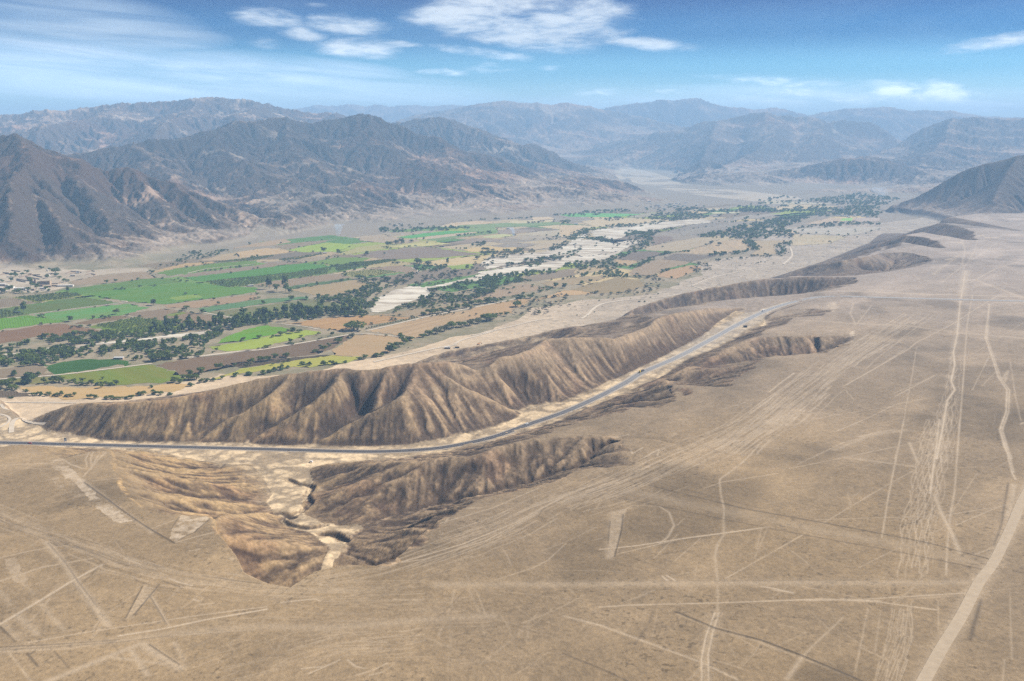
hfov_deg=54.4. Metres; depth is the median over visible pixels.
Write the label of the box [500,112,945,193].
mountain
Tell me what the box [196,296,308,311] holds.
field
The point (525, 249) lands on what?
field
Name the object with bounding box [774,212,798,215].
field
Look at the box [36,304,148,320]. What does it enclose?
field
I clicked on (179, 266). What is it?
field
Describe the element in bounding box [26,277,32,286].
tall tree
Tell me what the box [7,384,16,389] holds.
spreading tree
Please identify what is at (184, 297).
field
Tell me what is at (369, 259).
field
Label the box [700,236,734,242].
field
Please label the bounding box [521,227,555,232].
field
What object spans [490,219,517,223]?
field
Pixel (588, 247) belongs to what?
riverbed
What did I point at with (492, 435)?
edge line
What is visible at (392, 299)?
riverbed
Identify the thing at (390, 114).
mountain
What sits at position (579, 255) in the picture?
field
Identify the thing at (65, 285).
house
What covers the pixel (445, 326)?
grey tree
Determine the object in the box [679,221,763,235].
field
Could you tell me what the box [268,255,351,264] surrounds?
field
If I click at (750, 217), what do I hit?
field
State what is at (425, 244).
field
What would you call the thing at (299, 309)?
riverside trees
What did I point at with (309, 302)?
field
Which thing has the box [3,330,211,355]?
riverbed
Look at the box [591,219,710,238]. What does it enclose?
riverbed
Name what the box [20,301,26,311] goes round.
tall tree
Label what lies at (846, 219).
field
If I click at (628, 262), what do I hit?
field
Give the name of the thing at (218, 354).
dirt track
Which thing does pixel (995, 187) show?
mountain
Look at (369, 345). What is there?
field
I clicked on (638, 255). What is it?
field
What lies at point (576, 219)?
field
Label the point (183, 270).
field
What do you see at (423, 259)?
field
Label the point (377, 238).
field
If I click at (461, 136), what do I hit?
mountain
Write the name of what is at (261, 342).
field
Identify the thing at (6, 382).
round tree
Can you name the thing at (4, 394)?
field
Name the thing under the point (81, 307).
dirt track
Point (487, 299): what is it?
round tree
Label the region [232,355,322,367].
field
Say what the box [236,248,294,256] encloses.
field
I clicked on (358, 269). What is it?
field
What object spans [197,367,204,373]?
round tree
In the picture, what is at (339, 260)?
field
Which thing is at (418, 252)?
field
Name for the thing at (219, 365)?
round tree
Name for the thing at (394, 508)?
hills
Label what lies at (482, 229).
field
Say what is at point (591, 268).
field
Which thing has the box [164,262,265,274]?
field
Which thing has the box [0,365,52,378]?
field
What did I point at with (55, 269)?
spreading tree
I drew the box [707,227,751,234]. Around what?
field
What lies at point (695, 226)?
field
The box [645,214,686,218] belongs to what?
field
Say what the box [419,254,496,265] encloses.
field
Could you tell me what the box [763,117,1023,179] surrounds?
mountain
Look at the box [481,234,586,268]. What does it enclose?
riverbed
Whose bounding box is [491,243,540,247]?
field
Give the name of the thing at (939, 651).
dirt road
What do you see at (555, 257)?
dry thicket
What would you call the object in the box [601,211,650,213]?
field
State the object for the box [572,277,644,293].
field
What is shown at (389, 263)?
field
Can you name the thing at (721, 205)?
field
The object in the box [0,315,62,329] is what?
field
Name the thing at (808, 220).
field
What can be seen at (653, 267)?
field
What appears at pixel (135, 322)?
orchard
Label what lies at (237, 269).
field
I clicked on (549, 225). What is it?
field
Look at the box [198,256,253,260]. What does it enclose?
field
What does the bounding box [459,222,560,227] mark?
field
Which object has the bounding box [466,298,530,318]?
field
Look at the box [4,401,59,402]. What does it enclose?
dirt track
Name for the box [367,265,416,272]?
field
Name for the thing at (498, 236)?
field
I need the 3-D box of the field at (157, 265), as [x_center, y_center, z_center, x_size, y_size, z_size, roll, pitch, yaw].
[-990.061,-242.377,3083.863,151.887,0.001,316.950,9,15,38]
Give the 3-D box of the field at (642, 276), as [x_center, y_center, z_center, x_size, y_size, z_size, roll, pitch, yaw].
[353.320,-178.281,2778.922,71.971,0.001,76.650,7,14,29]
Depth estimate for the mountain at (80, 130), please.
8654.79 m
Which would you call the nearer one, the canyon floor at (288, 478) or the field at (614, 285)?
the canyon floor at (288, 478)
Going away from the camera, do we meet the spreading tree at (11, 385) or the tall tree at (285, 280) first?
the spreading tree at (11, 385)
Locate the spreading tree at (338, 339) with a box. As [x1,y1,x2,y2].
[333,337,342,342]
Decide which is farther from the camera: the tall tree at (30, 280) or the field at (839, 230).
the field at (839, 230)
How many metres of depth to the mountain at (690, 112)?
17237.44 m
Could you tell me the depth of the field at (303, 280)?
2726.07 m
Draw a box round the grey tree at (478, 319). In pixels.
[475,317,481,323]
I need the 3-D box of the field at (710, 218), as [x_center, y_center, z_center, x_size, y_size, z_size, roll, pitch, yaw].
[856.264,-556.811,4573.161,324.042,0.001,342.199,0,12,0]
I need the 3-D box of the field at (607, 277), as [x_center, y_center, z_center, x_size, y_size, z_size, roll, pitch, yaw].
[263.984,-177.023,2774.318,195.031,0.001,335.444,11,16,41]
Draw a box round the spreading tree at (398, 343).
[393,342,403,346]
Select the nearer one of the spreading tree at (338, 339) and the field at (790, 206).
the spreading tree at (338, 339)
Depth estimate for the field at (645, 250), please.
3357.53 m
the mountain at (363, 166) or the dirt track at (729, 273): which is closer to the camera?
the dirt track at (729, 273)
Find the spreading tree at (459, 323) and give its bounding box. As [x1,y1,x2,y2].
[455,321,467,326]
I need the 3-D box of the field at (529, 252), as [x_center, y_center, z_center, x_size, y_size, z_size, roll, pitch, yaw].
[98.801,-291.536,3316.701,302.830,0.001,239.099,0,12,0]
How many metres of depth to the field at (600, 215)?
4772.40 m
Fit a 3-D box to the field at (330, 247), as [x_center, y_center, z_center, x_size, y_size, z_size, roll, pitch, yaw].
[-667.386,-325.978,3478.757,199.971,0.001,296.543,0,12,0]
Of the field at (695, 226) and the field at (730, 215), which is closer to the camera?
the field at (695, 226)
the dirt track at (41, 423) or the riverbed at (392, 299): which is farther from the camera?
the riverbed at (392, 299)
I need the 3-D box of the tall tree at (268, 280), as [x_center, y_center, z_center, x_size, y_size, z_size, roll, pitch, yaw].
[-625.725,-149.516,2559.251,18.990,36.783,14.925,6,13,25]
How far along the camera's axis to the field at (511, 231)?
4018.15 m
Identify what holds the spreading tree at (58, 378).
on the ground
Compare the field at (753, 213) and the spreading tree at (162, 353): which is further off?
the field at (753, 213)
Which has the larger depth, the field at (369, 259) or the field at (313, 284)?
the field at (369, 259)
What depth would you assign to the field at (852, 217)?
4666.81 m
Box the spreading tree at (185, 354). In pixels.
[181,352,192,358]
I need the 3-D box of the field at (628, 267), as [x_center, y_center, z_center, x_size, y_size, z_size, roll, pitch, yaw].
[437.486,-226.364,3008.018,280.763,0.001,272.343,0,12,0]
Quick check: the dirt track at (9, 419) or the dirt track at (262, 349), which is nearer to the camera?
the dirt track at (9, 419)
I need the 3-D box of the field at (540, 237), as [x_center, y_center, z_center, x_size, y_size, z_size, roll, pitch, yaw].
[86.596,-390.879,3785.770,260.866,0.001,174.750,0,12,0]
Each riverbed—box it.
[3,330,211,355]
[370,263,523,311]
[473,249,622,280]
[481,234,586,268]
[573,239,640,256]
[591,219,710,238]
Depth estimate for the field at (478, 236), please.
3831.80 m
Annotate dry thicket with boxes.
[159,195,879,347]
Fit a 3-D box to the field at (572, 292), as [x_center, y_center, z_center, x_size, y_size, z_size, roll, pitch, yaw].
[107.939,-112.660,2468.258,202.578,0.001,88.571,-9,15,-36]
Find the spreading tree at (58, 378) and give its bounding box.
[54,376,64,382]
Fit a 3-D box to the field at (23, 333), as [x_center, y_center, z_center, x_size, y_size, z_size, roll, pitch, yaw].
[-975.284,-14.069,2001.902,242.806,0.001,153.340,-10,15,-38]
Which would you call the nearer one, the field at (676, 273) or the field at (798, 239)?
the field at (676, 273)
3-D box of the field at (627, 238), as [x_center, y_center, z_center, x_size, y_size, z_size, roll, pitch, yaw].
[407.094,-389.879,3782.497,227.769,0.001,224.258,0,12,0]
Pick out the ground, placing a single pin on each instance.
(842, 511)
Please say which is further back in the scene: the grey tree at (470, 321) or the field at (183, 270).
the field at (183, 270)
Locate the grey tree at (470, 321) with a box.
[466,319,475,324]
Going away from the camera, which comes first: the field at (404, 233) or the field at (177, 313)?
the field at (177, 313)
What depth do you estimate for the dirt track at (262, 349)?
1858.02 m
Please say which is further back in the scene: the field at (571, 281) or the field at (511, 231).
the field at (511, 231)
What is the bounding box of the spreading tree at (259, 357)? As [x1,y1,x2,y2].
[256,356,267,361]
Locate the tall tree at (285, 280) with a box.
[281,273,288,291]
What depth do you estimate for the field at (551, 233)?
3940.19 m
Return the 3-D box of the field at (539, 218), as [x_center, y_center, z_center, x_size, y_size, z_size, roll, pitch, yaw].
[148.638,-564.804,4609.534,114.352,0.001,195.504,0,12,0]
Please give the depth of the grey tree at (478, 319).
2103.67 m
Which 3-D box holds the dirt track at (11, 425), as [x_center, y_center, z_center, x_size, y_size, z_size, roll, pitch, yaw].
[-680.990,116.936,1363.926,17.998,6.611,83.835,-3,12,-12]
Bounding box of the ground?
[0,213,1023,680]
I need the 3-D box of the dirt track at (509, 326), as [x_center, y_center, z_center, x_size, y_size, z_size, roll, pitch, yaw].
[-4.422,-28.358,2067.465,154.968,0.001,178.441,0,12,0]
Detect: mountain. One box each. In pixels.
[0,97,345,153]
[0,133,375,263]
[64,113,660,219]
[294,104,462,122]
[391,117,630,179]
[394,100,685,138]
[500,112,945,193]
[602,98,807,126]
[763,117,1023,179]
[775,106,1023,140]
[886,155,1023,218]
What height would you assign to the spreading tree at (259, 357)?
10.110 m
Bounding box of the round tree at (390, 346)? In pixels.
[385,343,394,350]
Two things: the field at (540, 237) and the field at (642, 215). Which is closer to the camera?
the field at (540, 237)
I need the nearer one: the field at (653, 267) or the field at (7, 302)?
the field at (7, 302)
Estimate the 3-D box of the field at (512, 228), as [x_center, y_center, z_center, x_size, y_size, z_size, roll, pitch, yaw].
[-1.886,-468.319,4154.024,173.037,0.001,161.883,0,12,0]
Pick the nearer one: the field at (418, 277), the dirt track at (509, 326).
the dirt track at (509, 326)
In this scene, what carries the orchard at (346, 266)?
on the field at (333, 269)
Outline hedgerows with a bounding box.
[0,199,877,365]
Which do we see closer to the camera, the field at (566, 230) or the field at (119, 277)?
the field at (119, 277)
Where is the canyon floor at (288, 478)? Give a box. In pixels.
[0,302,785,569]
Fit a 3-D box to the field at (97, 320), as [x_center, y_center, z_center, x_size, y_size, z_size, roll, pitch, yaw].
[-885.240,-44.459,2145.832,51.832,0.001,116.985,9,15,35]
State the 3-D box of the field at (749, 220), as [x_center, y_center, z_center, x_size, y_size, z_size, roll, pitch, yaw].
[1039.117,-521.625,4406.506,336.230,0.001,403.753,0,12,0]
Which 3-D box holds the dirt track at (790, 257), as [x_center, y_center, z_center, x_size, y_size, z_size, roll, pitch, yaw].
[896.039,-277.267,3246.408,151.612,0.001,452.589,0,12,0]
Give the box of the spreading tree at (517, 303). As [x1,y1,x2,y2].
[513,300,521,306]
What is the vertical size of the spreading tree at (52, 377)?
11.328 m
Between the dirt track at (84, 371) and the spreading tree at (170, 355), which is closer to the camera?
the dirt track at (84, 371)
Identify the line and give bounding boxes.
[1,296,1003,450]
[7,298,976,449]
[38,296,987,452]
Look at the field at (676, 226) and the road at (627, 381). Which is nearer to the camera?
the road at (627, 381)
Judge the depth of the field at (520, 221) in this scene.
4458.64 m
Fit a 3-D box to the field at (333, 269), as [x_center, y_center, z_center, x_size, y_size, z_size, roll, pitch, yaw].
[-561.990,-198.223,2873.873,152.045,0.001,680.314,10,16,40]
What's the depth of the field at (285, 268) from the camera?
2880.66 m
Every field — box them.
[0,298,35,306]
[0,309,25,317]
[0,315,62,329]
[0,324,98,342]
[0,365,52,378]
[0,390,28,397]
[2,297,118,314]
[3,377,60,383]
[19,383,189,399]
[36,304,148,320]
[43,359,129,373]
[59,364,185,385]
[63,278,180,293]
[70,271,156,284]
[75,316,128,323]
[78,282,210,299]
[84,282,257,303]
[124,309,224,322]
[137,256,239,269]
[154,262,213,271]
[158,261,255,275]
[158,354,253,374]
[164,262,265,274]
[164,294,256,307]
[168,312,184,315]
[170,294,201,299]
[179,261,291,276]
[186,263,331,281]
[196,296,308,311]
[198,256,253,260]
[203,260,398,287]
[208,299,347,317]
[211,330,320,350]
[215,355,358,378]
[218,325,289,342]
[218,336,348,363]
[219,248,297,256]
[232,239,290,248]
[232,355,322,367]
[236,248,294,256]
[245,252,340,261]
[246,252,318,259]
[252,274,349,287]
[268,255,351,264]
[274,240,328,249]
[277,235,348,244]
[282,278,352,288]
[288,315,413,330]
[290,243,352,251]
[292,280,368,295]
[294,256,336,262]
[304,238,366,246]
[308,257,368,264]
[318,257,383,265]
[331,242,384,252]
[332,334,414,356]
[333,260,413,273]
[339,240,436,254]
[340,246,416,251]
[344,269,398,276]
[346,264,436,277]
[350,247,478,258]
[353,246,454,254]
[358,235,422,243]
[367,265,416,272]
[368,261,412,267]
[369,268,478,284]
[369,297,534,337]
[378,296,505,317]
[380,250,490,261]
[382,230,442,235]
[390,226,461,231]
[392,242,449,247]
[401,231,466,237]
[402,236,441,240]
[408,274,519,291]
[411,232,476,238]
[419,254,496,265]
[428,227,471,232]
[428,233,496,240]
[429,240,465,246]
[434,230,497,235]
[437,238,464,242]
[440,242,502,248]
[442,221,493,226]
[447,264,473,268]
[453,238,499,242]
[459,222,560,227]
[459,232,527,238]
[463,227,496,231]
[463,246,520,251]
[463,260,534,270]
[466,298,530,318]
[477,284,546,299]
[478,263,590,275]
[483,234,512,237]
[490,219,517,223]
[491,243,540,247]
[491,247,529,253]
[497,227,530,229]
[497,229,535,233]
[498,249,549,254]
[505,235,565,239]
[507,237,589,245]
[509,220,552,222]
[518,230,571,237]
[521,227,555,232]
[523,269,574,280]
[524,266,615,276]
[525,223,588,228]
[526,240,565,249]
[532,217,552,219]
[535,290,592,300]
[537,225,593,229]
[542,276,605,287]
[543,253,619,259]
[547,268,659,284]
[551,217,594,222]
[559,225,583,236]
[563,213,639,216]
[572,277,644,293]
[582,217,671,226]
[594,236,647,239]
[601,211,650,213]
[615,248,692,254]
[615,260,637,265]
[616,251,661,260]
[617,261,697,268]
[622,275,652,278]
[629,259,689,274]
[630,212,678,217]
[643,238,719,251]
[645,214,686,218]
[651,236,672,244]
[652,252,732,261]
[655,210,688,212]
[656,224,693,229]
[656,265,700,278]
[659,216,707,219]
[664,254,714,261]
[666,220,763,234]
[675,216,726,220]
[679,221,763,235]
[681,239,750,253]
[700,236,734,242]
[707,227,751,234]
[708,204,730,206]
[710,212,738,213]
[713,213,747,217]
[729,219,767,226]
[732,214,780,219]
[733,211,775,214]
[752,240,787,255]
[763,200,827,203]
[772,204,835,209]
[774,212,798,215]
[783,218,822,222]
[785,209,830,212]
[790,234,845,245]
[792,227,880,234]
[805,218,853,223]
[828,216,864,218]
[840,218,851,220]
[854,218,879,221]
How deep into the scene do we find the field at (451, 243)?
3563.35 m
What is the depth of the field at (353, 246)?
3532.41 m
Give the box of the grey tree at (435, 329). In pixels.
[432,326,442,333]
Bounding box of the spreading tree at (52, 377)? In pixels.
[48,375,60,381]
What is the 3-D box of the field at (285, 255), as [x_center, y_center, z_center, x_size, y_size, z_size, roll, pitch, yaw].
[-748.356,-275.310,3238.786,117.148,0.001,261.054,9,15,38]
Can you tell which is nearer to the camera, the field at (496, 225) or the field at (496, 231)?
the field at (496, 231)
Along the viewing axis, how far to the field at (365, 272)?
2860.32 m
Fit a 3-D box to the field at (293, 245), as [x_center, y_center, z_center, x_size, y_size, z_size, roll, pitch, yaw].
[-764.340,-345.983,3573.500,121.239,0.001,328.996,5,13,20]
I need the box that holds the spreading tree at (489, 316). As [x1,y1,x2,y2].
[480,313,492,320]
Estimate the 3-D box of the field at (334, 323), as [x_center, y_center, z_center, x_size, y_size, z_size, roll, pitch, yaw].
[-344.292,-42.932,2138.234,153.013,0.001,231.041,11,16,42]
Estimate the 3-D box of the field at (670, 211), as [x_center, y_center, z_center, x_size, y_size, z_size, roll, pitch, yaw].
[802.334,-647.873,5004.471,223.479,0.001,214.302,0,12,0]
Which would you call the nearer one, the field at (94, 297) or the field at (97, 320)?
the field at (97, 320)
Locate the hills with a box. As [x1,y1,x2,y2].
[0,218,945,587]
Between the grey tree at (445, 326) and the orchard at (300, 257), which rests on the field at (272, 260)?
the orchard at (300, 257)
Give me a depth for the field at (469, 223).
4363.25 m
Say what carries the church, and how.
on the ground
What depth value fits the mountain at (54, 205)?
3702.06 m
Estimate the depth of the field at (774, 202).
5554.31 m
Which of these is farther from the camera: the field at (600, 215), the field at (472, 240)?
the field at (600, 215)
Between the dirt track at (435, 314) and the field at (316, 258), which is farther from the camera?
the field at (316, 258)
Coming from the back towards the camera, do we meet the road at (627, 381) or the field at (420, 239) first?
the field at (420, 239)
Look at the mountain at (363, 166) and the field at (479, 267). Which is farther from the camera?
the mountain at (363, 166)
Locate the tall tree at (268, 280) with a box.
[265,275,272,288]
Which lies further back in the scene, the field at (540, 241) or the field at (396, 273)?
the field at (540, 241)
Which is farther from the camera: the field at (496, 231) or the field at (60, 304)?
the field at (496, 231)
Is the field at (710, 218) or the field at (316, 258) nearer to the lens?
the field at (316, 258)
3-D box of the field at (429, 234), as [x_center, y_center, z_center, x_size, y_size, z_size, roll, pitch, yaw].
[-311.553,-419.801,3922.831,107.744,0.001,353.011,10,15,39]
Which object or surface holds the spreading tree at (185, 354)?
on the ground
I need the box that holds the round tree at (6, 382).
[0,378,11,388]
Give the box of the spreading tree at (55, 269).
[50,267,60,271]
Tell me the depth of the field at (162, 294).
2508.14 m
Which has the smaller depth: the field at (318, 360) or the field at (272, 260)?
the field at (318, 360)
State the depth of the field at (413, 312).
2232.25 m
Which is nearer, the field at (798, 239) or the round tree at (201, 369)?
the round tree at (201, 369)
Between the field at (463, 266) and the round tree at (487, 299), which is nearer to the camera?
the round tree at (487, 299)
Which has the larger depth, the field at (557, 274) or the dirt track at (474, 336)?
the field at (557, 274)
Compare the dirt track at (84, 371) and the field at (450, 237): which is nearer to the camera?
the dirt track at (84, 371)
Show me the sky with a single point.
(808, 57)
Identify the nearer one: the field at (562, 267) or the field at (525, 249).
the field at (562, 267)
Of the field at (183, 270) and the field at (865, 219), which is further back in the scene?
the field at (865, 219)
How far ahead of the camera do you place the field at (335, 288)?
2570.95 m
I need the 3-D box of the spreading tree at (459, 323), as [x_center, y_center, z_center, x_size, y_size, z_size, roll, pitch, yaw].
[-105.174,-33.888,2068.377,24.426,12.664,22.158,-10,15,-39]
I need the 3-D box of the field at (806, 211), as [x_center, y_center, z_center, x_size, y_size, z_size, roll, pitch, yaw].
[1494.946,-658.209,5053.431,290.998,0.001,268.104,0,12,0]
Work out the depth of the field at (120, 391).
1563.29 m
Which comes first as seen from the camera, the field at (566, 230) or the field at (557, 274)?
the field at (557, 274)
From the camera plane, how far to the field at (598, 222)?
4458.33 m
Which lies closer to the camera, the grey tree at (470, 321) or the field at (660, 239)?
the grey tree at (470, 321)
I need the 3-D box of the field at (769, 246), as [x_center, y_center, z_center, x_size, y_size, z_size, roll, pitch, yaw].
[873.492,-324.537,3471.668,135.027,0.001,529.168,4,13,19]
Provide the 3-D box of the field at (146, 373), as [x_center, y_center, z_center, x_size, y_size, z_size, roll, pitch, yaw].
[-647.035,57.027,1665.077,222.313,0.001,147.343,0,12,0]
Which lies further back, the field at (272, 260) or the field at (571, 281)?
the field at (272, 260)
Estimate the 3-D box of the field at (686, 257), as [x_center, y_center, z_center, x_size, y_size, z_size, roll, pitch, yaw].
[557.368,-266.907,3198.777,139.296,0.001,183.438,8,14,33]
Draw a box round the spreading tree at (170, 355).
[165,353,176,358]
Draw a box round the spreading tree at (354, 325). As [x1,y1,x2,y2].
[343,320,366,329]
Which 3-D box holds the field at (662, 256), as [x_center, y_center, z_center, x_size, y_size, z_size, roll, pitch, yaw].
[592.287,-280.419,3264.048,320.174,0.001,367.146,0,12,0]
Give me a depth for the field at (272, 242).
3593.19 m
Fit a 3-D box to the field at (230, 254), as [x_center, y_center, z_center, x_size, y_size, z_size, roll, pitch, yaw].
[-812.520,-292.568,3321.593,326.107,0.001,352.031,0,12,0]
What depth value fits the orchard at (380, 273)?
2849.94 m
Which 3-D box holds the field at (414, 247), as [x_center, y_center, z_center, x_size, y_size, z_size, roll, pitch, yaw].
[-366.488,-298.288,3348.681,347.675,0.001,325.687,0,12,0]
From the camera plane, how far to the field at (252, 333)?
2001.79 m
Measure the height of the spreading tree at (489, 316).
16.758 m
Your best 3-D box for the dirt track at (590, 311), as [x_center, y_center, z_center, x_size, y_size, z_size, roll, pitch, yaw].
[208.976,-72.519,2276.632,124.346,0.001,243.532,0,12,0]
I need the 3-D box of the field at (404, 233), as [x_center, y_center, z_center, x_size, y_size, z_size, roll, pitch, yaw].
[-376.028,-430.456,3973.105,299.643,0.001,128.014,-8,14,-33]
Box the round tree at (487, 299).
[483,297,491,302]
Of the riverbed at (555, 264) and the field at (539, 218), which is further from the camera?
the field at (539, 218)
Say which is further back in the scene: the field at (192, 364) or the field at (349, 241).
the field at (349, 241)
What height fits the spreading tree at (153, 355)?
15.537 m
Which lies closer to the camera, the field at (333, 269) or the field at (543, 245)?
the field at (333, 269)
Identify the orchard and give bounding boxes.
[1,309,22,316]
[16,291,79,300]
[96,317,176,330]
[214,255,272,261]
[279,253,321,259]
[334,259,396,270]
[344,269,399,275]
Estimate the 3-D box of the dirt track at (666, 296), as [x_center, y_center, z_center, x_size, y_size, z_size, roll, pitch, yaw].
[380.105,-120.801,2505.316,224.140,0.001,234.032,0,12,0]
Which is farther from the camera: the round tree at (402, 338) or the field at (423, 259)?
the field at (423, 259)
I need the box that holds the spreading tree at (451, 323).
[447,321,456,328]
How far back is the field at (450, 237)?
3829.00 m
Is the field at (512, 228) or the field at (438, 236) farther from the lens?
the field at (512, 228)
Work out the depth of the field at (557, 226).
4226.85 m
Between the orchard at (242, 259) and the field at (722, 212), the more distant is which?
the field at (722, 212)
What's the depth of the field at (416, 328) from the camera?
2094.29 m
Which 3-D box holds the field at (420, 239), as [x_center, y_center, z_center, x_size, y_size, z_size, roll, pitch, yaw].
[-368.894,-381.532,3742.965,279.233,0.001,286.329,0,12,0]
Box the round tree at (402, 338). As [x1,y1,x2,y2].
[398,336,408,342]
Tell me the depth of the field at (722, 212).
4946.13 m
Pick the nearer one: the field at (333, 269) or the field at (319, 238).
the field at (333, 269)
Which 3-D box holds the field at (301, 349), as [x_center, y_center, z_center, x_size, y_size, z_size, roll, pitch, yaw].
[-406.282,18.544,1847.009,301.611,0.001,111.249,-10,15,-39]
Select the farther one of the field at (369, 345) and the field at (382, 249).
the field at (382, 249)
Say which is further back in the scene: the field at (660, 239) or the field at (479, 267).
the field at (660, 239)
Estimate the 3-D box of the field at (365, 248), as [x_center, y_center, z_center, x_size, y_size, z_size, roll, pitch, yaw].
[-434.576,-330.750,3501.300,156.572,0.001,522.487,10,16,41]
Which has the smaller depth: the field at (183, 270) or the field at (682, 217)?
the field at (183, 270)
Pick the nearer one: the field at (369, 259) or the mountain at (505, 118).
the field at (369, 259)
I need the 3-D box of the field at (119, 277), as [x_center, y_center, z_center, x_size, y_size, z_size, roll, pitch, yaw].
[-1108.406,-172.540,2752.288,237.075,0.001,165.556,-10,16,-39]
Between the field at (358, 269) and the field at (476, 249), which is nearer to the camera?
the field at (358, 269)
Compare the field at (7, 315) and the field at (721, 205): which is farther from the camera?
the field at (721, 205)
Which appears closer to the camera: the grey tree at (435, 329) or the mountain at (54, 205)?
the grey tree at (435, 329)
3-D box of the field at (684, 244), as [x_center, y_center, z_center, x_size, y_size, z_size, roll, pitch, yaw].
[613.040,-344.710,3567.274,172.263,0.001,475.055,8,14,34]
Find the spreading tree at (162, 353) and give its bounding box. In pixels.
[157,349,170,359]
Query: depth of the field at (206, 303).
2362.15 m
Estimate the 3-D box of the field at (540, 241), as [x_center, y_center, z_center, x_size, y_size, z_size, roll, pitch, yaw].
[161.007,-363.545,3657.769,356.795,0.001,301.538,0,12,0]
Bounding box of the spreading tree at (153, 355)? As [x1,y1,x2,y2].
[149,352,161,361]
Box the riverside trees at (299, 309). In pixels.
[0,192,899,365]
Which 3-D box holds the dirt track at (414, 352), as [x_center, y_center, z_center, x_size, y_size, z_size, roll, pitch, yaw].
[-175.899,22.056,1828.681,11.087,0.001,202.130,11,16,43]
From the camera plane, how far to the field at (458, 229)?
4061.27 m
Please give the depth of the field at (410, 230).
4102.22 m
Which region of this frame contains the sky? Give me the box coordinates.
[0,0,1023,116]
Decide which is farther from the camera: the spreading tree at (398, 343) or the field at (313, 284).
the field at (313, 284)
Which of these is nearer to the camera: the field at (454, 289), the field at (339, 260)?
the field at (454, 289)
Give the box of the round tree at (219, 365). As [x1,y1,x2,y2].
[214,363,223,367]
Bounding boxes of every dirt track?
[0,414,10,427]
[1,363,151,378]
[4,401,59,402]
[9,417,27,432]
[22,419,46,424]
[34,301,127,313]
[170,334,348,359]
[182,349,255,358]
[366,299,512,330]
[373,344,457,361]
[454,330,496,343]
[474,319,543,334]
[581,300,622,318]
[630,285,703,299]
[686,264,782,286]
[783,247,792,264]
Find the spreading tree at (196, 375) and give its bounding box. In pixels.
[191,373,199,379]
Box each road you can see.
[0,296,1021,452]
[916,488,1023,680]
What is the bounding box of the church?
[32,278,51,284]
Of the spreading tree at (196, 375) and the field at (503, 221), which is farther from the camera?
the field at (503, 221)
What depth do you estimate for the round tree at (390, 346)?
1825.98 m
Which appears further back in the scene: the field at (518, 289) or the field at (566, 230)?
the field at (566, 230)
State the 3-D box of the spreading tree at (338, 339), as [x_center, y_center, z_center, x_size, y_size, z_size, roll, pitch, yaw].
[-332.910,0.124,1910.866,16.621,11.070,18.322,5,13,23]
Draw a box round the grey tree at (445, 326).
[442,324,449,330]
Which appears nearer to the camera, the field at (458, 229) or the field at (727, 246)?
the field at (727, 246)
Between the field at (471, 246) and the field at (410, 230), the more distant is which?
the field at (410, 230)
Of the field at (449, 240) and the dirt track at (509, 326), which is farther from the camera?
the field at (449, 240)
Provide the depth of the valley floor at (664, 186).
2728.07 m
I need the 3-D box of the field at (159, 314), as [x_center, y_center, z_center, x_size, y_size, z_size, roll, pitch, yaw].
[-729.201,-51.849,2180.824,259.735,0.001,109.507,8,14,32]
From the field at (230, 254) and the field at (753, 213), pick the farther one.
the field at (753, 213)
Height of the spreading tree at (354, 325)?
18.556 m
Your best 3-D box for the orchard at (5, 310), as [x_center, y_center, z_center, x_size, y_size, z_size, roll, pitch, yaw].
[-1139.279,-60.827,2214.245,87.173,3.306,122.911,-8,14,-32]
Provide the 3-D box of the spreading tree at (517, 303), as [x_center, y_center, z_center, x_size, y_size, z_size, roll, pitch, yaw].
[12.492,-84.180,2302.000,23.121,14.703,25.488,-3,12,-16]
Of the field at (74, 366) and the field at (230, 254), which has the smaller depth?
the field at (74, 366)
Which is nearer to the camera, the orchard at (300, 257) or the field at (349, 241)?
the orchard at (300, 257)
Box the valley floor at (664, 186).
[0,168,942,419]
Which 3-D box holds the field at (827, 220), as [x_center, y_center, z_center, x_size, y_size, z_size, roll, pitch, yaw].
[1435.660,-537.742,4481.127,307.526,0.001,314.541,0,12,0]

